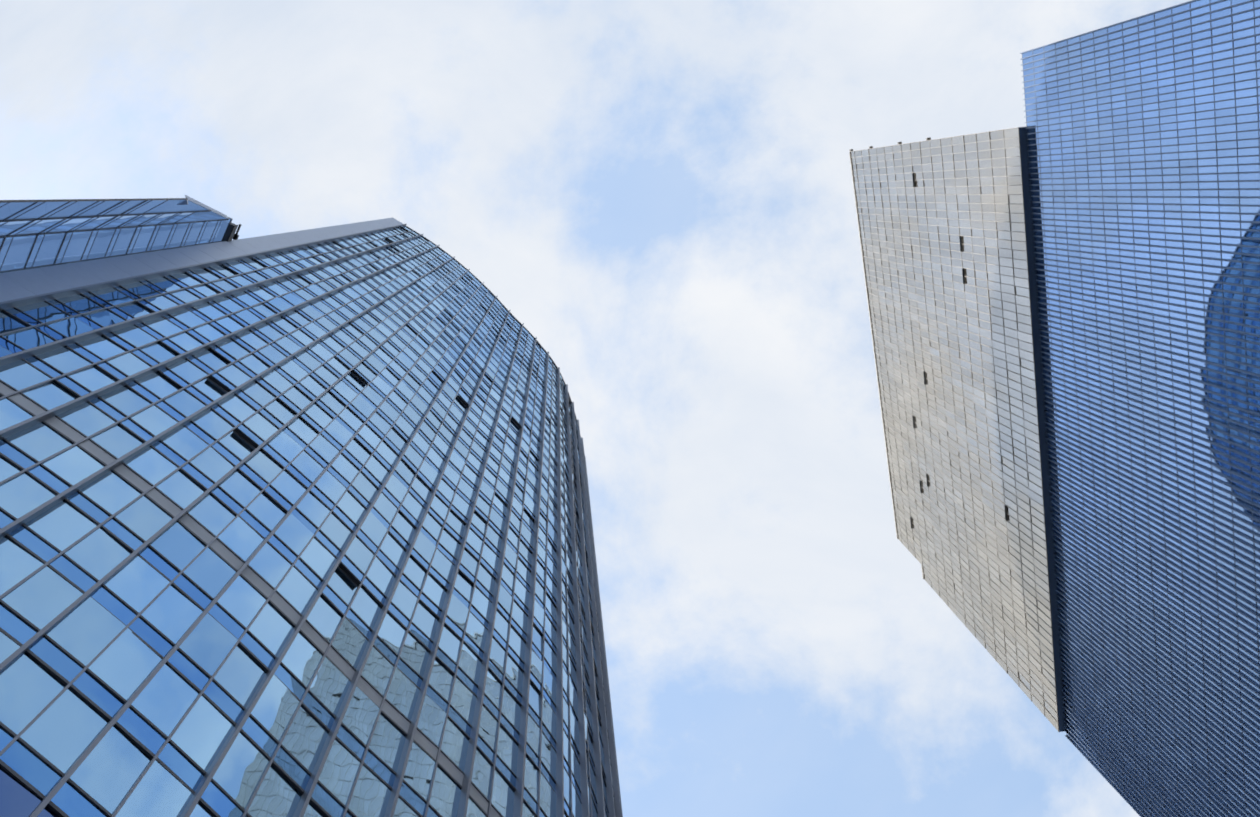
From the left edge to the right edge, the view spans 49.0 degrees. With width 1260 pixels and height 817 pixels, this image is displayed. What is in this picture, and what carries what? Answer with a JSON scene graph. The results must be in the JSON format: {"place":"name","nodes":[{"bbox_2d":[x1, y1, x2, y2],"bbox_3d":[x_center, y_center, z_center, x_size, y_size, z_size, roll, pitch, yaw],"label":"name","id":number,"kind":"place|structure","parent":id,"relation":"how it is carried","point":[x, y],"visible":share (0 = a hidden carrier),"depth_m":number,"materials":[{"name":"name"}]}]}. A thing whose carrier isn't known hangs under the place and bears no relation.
{"place":"outdoors","nodes":[
{"label":"outdoors","id":0,"kind":"place"},
{"bbox_2d":[0,0,1191,816],"label":"sky","id":1,"kind":"structure","parent":0,"point":[660,193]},
{"bbox_2d":[849,0,1259,816],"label":"tower","id":2,"kind":"structure","parent":0,"point":[1063,292],"depth_m":109.71,"materials":[{"name":"blue glass"}]},
{"bbox_3d":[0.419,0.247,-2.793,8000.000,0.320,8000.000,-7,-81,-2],"label":"ground","id":3,"kind":"structure","parent":0,"visible":0},
{"bbox_2d":[0,218,622,816],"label":"tower","id":4,"kind":"structure","parent":3,"relation":"on","point":[294,524],"depth_m":49.97,"materials":[{"name":"blue glass"}]},
{"bbox_2d":[0,195,232,272],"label":"building","id":5,"kind":"structure","parent":4,"relation":"attached to","point":[40,233],"depth_m":60.78,"materials":[{"name":"blue glass"}]},
{"bbox_2d":[221,222,240,241],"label":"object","id":6,"kind":"structure","parent":5,"relation":"on","point":[229,234],"depth_m":87.78,"materials":[{"name":"black metal"}]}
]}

